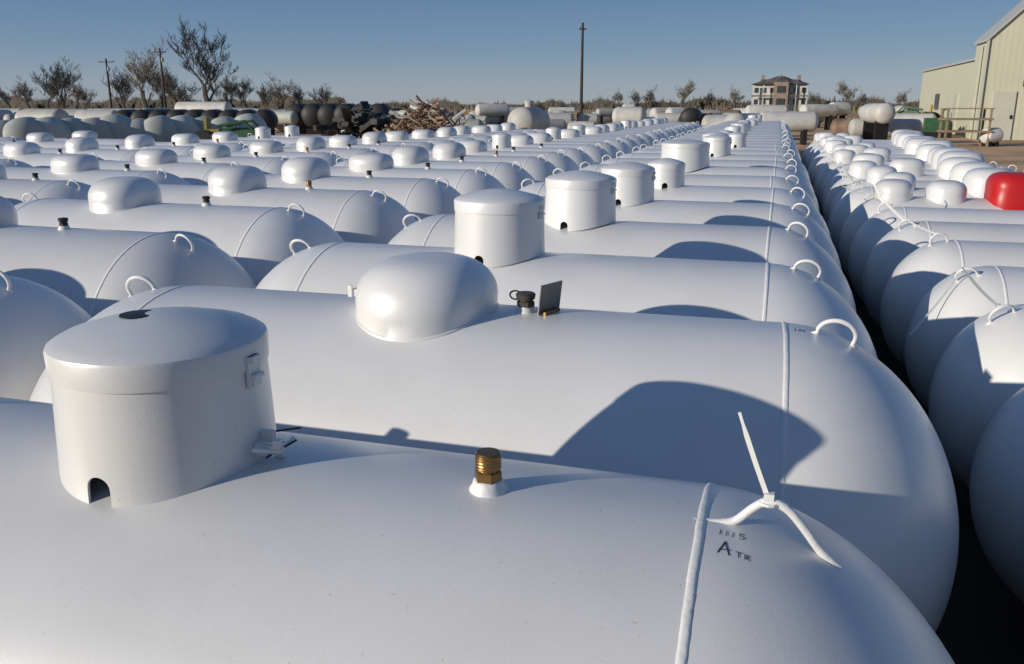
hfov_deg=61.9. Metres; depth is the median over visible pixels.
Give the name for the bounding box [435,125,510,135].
gas tank
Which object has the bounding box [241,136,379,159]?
gas tank
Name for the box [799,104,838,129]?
storage tank
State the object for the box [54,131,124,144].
gas tank
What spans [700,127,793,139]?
gas tank
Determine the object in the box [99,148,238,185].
gas tank
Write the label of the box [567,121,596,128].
storage tank
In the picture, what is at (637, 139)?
gas tank
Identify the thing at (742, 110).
storage tank
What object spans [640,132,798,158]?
gas tank
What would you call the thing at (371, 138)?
gas tank
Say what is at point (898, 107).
storage tank
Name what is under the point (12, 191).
gas tank
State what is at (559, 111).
storage tank
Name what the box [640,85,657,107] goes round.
bare tree
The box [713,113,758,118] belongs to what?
storage tank
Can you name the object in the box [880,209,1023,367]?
gas tank
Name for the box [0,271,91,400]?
gas tank
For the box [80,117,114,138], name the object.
storage tank
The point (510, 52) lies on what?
sky
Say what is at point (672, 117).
storage tank
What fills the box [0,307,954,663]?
gas tank
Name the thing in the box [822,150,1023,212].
gas tank
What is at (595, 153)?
gas tank
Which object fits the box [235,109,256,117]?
storage tank
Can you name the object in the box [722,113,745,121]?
storage tank
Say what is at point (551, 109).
storage tank
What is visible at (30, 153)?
gas tank
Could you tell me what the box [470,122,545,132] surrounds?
gas tank
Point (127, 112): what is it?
storage tank
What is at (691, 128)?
gas tank
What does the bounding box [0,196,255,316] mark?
gas tank
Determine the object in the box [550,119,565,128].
storage tank
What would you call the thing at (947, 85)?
metal shed
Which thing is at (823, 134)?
gas tank
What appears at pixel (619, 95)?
bare tree
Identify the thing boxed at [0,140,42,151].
gas tank
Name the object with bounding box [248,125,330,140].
gas tank
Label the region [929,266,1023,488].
gas tank
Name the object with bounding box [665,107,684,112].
storage tank
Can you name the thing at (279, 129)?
storage tank
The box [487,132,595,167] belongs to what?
gas tank
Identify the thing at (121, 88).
bare tree
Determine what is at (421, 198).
gas tank
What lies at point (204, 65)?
bare tree
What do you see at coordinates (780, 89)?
window
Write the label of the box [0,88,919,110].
distant wood
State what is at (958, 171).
gas tank
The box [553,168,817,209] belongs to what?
gas tank
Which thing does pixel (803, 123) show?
storage tank
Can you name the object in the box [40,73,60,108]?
bare tree
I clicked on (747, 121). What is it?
gas tank
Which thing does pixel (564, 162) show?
gas tank
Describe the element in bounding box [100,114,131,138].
storage tank
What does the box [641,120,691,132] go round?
gas tank
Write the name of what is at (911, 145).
gas tank
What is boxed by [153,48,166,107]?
utility pole
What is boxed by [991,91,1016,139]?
door
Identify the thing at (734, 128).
gas tank
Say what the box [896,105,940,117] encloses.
loader tractor
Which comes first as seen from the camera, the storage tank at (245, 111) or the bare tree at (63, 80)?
the storage tank at (245, 111)
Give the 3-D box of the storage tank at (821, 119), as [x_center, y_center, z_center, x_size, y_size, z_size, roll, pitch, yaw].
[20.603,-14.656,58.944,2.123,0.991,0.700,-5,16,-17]
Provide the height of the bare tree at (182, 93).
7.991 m
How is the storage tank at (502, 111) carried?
on the ground
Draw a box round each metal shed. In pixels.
[919,58,974,136]
[965,0,1023,139]
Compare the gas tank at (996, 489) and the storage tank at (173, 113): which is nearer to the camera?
the gas tank at (996, 489)
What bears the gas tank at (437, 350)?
on the ground
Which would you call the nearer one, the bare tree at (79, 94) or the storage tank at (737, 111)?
the storage tank at (737, 111)
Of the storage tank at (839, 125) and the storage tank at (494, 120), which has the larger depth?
the storage tank at (494, 120)
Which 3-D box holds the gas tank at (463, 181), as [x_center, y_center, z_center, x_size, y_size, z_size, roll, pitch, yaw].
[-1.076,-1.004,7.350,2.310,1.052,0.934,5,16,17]
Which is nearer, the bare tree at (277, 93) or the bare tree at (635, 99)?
the bare tree at (277, 93)
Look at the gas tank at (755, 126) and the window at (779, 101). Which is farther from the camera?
the window at (779, 101)
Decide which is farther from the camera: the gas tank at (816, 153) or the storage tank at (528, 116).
the storage tank at (528, 116)
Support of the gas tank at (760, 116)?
on the ground
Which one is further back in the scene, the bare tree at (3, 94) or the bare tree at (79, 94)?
the bare tree at (3, 94)
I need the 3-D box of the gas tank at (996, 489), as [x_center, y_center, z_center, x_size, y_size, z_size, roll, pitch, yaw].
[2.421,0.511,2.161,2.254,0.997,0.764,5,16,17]
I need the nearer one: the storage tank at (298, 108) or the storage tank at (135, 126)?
the storage tank at (135, 126)
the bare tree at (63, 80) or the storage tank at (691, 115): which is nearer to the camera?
the storage tank at (691, 115)
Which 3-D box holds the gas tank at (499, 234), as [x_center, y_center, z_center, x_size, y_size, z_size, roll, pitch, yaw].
[0.089,0.105,3.179,2.400,1.258,0.934,4,16,16]
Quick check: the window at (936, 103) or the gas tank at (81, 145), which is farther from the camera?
the window at (936, 103)
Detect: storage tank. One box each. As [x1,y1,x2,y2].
[0,108,21,113]
[0,109,12,120]
[0,120,9,136]
[3,114,14,119]
[3,117,45,140]
[18,108,69,118]
[35,116,71,137]
[60,117,85,132]
[63,109,87,117]
[74,110,116,119]
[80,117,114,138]
[88,108,139,110]
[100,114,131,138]
[115,109,136,117]
[127,118,145,136]
[130,109,152,118]
[141,108,170,109]
[144,115,178,141]
[148,109,170,117]
[166,109,187,117]
[169,115,199,133]
[174,102,232,110]
[184,109,205,117]
[193,116,213,129]
[201,109,221,118]
[211,116,238,128]
[218,109,238,117]
[233,108,261,110]
[233,113,266,126]
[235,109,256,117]
[255,109,277,134]
[273,111,298,133]
[275,125,283,132]
[285,103,306,133]
[301,103,322,133]
[317,103,338,133]
[333,103,354,133]
[351,104,370,110]
[370,103,392,114]
[373,115,409,131]
[447,119,483,128]
[460,115,488,124]
[465,114,475,118]
[469,111,508,124]
[475,104,509,124]
[507,100,549,129]
[548,107,575,112]
[548,113,573,128]
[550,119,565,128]
[553,110,566,112]
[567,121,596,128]
[573,113,599,123]
[592,111,610,123]
[596,108,614,123]
[612,107,646,122]
[622,104,635,106]
[644,108,651,116]
[649,107,668,116]
[654,113,680,121]
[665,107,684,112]
[678,113,712,124]
[680,108,702,123]
[700,110,720,112]
[701,115,726,124]
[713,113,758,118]
[720,110,741,112]
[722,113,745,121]
[733,108,744,112]
[744,105,788,112]
[760,111,818,144]
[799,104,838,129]
[818,117,824,126]
[830,102,850,118]
[830,118,851,134]
[848,119,921,136]
[859,103,895,139]
[894,105,907,110]
[894,113,936,128]
[979,127,1002,145]
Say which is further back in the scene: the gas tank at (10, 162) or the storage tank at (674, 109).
the storage tank at (674, 109)
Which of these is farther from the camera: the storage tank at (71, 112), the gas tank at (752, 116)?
the storage tank at (71, 112)
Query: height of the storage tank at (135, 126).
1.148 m
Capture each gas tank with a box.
[0,132,69,147]
[0,136,24,140]
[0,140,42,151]
[0,142,103,167]
[0,158,34,167]
[0,164,90,204]
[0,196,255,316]
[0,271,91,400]
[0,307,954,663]
[5,154,190,185]
[14,176,343,286]
[29,252,958,631]
[41,137,147,160]
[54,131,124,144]
[99,134,195,154]
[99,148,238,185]
[133,144,288,174]
[155,133,247,150]
[157,165,415,243]
[190,140,343,165]
[200,131,285,145]
[238,126,298,144]
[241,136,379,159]
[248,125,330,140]
[255,188,877,358]
[265,157,460,220]
[281,153,505,194]
[282,135,406,154]
[325,132,434,149]
[334,146,536,189]
[357,131,454,144]
[388,170,856,313]
[390,142,559,182]
[409,127,491,142]
[409,129,475,141]
[427,140,579,172]
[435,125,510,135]
[436,125,527,134]
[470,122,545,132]
[471,124,537,133]
[486,134,611,163]
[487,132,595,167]
[488,132,621,157]
[519,158,831,240]
[541,162,841,269]
[546,127,632,154]
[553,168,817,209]
[561,129,639,151]
[572,124,648,148]
[580,139,819,212]
[586,126,656,145]
[594,124,664,142]
[599,155,813,191]
[606,123,668,140]
[612,122,673,139]
[616,134,809,180]
[621,120,678,137]
[632,121,684,136]
[632,131,809,179]
[636,121,688,133]
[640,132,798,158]
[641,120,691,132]
[643,119,694,131]
[652,118,698,130]
[653,130,800,160]
[658,118,700,129]
[660,117,703,128]
[660,131,799,157]
[669,130,800,158]
[676,125,798,151]
[681,122,795,145]
[687,126,796,146]
[692,129,795,143]
[697,124,790,135]
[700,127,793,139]
[702,121,790,134]
[708,120,788,130]
[711,119,789,131]
[711,126,792,137]
[714,123,791,134]
[718,122,789,129]
[721,118,787,126]
[724,114,785,124]
[724,118,784,123]
[755,114,789,128]
[802,130,923,162]
[803,132,915,165]
[805,133,923,171]
[808,136,912,167]
[808,138,934,182]
[811,129,908,143]
[811,140,953,189]
[814,144,946,184]
[814,147,997,211]
[817,136,936,155]
[820,147,1016,208]
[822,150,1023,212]
[823,153,980,226]
[828,160,1009,264]
[828,162,996,221]
[839,171,1023,277]
[848,175,1023,300]
[862,194,1023,329]
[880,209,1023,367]
[904,265,1023,410]
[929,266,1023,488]
[969,387,1023,602]
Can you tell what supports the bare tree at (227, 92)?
on the ground
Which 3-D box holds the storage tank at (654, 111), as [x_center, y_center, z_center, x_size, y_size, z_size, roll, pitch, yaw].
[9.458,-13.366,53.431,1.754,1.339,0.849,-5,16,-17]
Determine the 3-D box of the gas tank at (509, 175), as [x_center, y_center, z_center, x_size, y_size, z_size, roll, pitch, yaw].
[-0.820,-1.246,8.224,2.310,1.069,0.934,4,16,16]
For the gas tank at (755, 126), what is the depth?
20.41 m
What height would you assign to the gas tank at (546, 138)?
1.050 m
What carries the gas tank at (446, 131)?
on the ground
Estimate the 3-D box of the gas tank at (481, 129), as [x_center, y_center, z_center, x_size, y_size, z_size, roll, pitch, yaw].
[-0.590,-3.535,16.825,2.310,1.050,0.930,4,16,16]
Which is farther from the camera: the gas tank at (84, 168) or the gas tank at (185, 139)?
the gas tank at (185, 139)
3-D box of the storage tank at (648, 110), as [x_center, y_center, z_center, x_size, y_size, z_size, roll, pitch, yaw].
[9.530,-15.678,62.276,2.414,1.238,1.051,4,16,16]
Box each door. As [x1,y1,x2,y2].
[950,93,958,133]
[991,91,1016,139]
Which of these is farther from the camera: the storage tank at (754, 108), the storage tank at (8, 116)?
the storage tank at (8, 116)
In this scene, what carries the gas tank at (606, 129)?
on the ground
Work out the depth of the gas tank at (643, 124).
21.10 m
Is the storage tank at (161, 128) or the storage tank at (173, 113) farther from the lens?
the storage tank at (173, 113)
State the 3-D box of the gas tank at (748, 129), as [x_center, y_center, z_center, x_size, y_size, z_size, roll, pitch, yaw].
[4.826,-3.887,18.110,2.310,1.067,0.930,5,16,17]
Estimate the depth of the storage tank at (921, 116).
42.20 m
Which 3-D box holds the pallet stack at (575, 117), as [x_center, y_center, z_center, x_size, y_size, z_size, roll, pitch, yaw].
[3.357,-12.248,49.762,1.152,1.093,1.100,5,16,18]
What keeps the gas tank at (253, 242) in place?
on the ground
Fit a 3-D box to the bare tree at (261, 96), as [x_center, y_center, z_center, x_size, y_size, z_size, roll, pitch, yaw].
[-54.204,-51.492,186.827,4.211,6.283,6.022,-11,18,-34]
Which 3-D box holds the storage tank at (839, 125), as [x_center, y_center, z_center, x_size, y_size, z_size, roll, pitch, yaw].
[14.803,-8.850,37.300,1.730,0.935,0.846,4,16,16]
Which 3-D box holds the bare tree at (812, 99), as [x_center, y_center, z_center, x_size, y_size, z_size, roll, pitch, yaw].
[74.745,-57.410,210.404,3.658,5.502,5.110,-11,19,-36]
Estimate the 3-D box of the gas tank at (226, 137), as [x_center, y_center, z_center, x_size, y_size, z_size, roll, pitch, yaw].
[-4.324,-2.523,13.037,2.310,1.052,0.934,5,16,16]
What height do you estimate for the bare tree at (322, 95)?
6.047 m
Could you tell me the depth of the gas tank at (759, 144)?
11.61 m
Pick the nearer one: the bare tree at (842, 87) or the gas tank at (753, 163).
the gas tank at (753, 163)
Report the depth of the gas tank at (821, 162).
12.22 m
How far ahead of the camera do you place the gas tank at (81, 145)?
10.14 m
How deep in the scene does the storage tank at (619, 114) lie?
36.65 m
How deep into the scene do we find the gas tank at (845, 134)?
17.08 m
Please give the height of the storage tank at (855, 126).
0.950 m
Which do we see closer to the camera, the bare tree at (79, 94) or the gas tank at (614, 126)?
the gas tank at (614, 126)
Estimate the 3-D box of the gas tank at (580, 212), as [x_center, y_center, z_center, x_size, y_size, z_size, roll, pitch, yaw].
[0.402,-0.126,4.042,2.310,1.258,0.934,5,16,17]
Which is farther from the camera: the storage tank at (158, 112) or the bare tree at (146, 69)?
the bare tree at (146, 69)
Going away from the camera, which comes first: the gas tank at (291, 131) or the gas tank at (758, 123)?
the gas tank at (291, 131)
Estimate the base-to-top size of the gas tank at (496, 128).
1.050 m
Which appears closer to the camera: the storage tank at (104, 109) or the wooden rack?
the wooden rack
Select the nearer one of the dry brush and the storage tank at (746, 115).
the storage tank at (746, 115)
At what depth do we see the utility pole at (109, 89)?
130.33 m
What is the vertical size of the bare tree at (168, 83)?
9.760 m
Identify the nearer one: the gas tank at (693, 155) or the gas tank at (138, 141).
the gas tank at (693, 155)
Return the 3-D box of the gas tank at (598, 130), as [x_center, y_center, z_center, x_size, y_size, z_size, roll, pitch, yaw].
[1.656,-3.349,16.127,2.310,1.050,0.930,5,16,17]
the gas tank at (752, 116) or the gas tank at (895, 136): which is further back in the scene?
the gas tank at (752, 116)
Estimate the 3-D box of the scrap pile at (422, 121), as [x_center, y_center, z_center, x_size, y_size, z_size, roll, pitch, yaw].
[-3.242,-7.761,31.880,6.163,2.109,3.934,4,16,16]
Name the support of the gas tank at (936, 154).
on the ground
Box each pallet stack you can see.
[567,112,581,120]
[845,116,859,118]
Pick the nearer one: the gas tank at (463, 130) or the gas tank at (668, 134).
the gas tank at (463, 130)
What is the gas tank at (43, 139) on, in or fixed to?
on the ground
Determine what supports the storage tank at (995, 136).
on the ground
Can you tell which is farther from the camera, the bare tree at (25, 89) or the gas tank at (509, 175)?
the bare tree at (25, 89)
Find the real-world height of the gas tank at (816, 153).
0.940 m
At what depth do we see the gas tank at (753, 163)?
8.10 m
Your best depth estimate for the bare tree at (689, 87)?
200.11 m
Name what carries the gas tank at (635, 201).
on the ground
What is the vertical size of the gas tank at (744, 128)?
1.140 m
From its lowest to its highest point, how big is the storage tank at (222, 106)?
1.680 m
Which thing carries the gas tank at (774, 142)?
on the ground
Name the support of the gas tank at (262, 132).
on the ground
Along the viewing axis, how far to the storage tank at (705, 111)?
57.72 m
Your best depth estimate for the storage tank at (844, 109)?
56.91 m
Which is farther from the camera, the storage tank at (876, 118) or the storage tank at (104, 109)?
the storage tank at (104, 109)
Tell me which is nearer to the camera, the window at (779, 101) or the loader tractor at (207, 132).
the loader tractor at (207, 132)
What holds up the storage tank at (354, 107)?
on the ground
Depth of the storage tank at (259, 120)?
24.56 m
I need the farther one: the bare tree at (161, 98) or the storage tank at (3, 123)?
the bare tree at (161, 98)
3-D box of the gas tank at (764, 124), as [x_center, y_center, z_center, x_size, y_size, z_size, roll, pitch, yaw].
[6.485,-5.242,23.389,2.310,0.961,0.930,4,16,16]
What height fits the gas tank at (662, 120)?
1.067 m
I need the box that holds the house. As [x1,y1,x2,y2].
[751,75,808,110]
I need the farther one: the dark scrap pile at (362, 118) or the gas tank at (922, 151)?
the dark scrap pile at (362, 118)
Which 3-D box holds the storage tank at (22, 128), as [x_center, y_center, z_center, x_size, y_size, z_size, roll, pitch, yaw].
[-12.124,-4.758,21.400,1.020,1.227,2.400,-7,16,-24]
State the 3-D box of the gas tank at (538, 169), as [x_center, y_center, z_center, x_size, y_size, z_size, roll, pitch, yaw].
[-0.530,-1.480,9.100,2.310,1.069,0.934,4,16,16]
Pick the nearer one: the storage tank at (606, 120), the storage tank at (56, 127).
the storage tank at (56, 127)
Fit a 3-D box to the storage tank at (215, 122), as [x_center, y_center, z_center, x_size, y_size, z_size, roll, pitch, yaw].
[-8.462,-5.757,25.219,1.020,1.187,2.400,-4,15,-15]
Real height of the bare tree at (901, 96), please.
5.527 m
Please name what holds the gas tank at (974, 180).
on the ground
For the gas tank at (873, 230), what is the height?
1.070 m
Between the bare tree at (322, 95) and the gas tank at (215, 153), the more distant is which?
the bare tree at (322, 95)
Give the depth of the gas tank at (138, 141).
11.01 m
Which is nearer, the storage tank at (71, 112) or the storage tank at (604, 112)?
the storage tank at (71, 112)
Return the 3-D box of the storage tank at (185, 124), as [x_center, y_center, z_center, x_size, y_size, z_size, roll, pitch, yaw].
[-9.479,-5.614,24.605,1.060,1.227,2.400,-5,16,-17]
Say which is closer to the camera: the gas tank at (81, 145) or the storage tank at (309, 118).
the gas tank at (81, 145)
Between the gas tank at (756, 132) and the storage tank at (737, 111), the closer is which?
the gas tank at (756, 132)
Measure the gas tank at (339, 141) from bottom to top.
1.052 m
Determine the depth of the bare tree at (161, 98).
182.67 m
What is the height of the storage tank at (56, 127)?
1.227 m
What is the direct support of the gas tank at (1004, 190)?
on the ground
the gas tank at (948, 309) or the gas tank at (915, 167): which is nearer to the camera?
the gas tank at (948, 309)
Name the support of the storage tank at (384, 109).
on the ground
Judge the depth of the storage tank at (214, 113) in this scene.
34.99 m
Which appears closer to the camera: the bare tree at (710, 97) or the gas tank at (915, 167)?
the gas tank at (915, 167)
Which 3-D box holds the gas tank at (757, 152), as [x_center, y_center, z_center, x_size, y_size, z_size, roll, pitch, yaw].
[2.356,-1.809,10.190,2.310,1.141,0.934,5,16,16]
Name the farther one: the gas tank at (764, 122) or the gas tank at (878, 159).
the gas tank at (764, 122)
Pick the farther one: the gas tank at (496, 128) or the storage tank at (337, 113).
the storage tank at (337, 113)
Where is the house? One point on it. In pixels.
(779, 89)
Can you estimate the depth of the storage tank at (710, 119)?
37.07 m
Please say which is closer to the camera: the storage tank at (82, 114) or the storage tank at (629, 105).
the storage tank at (82, 114)
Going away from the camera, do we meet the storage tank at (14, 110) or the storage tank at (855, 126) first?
the storage tank at (855, 126)
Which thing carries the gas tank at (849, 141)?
on the ground
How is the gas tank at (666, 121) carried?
on the ground
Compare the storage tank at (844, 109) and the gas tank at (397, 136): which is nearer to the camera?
the gas tank at (397, 136)
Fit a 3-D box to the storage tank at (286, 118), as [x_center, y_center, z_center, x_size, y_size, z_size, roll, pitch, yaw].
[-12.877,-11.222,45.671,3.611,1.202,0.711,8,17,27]
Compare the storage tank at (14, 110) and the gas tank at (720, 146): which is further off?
the storage tank at (14, 110)
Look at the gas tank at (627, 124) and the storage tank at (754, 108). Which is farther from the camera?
the storage tank at (754, 108)
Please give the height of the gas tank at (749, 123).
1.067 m
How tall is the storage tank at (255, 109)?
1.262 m
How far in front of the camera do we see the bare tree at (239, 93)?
166.75 m
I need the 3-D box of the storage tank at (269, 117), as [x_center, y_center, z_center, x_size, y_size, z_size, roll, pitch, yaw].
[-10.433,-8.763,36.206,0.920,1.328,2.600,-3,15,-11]
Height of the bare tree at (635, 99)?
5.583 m
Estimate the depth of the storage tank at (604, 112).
51.87 m
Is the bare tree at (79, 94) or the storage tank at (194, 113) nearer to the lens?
the storage tank at (194, 113)
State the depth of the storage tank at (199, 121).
23.99 m
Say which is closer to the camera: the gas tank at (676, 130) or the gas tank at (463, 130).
the gas tank at (463, 130)
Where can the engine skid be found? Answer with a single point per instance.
(930, 126)
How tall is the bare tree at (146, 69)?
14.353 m
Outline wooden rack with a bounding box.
[937,108,995,146]
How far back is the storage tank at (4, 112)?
63.86 m
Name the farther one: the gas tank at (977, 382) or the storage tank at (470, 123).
the storage tank at (470, 123)
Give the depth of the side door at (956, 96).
45.47 m
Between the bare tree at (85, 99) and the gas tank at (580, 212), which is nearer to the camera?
the gas tank at (580, 212)
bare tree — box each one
[0,85,13,107]
[6,75,37,107]
[28,56,81,108]
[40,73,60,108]
[66,80,86,108]
[75,85,97,108]
[100,66,134,108]
[120,35,167,107]
[152,66,180,107]
[155,62,180,102]
[167,15,239,101]
[172,74,201,101]
[206,69,241,103]
[221,74,255,107]
[253,83,272,108]
[263,69,298,108]
[289,80,305,102]
[308,83,332,103]
[610,92,623,106]
[627,90,641,104]
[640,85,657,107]
[675,79,695,106]
[704,88,715,109]
[729,85,745,108]
[807,90,820,103]
[834,78,857,102]
[856,90,869,105]
[896,87,911,105]
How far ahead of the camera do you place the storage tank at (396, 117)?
36.20 m
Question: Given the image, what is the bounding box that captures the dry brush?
[391,102,891,123]
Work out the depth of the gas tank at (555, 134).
13.16 m
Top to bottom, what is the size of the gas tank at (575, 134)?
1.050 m
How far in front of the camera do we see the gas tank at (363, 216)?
5.25 m
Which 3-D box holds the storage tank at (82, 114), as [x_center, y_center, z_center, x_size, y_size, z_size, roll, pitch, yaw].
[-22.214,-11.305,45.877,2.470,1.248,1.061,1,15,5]
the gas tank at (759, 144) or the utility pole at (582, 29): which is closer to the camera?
the gas tank at (759, 144)
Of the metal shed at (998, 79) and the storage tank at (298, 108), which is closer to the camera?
the metal shed at (998, 79)
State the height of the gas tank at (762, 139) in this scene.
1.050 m
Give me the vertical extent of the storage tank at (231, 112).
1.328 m
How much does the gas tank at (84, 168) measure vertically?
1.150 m
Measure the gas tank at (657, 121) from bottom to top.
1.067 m
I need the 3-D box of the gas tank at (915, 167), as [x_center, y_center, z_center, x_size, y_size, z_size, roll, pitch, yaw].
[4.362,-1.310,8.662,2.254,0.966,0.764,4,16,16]
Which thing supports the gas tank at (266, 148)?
on the ground
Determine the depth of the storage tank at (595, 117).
49.44 m
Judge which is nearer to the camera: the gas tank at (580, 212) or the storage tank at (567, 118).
the gas tank at (580, 212)
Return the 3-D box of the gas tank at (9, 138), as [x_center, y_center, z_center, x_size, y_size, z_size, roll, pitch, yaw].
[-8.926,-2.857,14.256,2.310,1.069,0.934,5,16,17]
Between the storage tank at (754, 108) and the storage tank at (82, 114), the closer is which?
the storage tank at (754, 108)
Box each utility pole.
[99,58,112,108]
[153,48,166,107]
[579,23,586,112]
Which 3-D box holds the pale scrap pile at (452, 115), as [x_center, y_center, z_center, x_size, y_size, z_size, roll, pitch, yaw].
[-3.428,-9.192,37.524,9.282,1.915,5.003,4,16,16]
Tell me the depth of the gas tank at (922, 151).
11.44 m
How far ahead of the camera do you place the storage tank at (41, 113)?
46.35 m
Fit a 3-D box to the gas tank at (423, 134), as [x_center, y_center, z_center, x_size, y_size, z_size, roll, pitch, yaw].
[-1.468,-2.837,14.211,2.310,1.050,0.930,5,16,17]
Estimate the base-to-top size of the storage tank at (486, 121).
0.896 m
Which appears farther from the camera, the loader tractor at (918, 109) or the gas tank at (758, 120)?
the loader tractor at (918, 109)
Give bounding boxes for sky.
[0,0,1021,104]
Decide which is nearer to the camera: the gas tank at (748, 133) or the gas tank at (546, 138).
the gas tank at (546, 138)
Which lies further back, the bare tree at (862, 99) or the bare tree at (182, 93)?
the bare tree at (862, 99)
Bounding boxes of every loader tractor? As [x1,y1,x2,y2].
[191,117,259,138]
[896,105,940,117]
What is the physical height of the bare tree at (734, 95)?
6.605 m
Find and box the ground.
[171,105,1023,663]
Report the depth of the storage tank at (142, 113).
35.02 m
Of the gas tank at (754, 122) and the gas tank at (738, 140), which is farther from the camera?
the gas tank at (754, 122)
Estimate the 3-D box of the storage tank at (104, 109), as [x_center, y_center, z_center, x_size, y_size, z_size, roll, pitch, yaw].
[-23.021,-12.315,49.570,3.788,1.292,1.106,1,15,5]
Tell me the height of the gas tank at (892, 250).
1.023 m
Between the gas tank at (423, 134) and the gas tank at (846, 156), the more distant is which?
the gas tank at (423, 134)
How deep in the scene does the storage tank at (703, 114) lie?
40.70 m
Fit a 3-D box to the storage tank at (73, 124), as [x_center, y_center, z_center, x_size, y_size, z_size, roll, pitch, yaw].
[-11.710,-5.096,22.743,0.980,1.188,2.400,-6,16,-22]
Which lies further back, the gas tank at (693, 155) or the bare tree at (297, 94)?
the bare tree at (297, 94)
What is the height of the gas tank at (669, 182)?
1.208 m
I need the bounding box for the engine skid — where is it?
[921,109,951,137]
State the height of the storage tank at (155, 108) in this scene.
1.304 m
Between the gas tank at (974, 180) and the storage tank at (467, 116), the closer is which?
the gas tank at (974, 180)
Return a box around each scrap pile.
[313,101,428,137]
[358,95,466,137]
[389,100,485,128]
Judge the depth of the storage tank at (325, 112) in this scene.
44.38 m
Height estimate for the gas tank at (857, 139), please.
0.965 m
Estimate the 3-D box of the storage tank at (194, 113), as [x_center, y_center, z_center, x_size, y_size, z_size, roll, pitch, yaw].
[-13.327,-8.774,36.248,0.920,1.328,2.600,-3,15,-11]
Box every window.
[776,98,783,104]
[777,86,784,92]
[934,94,939,108]

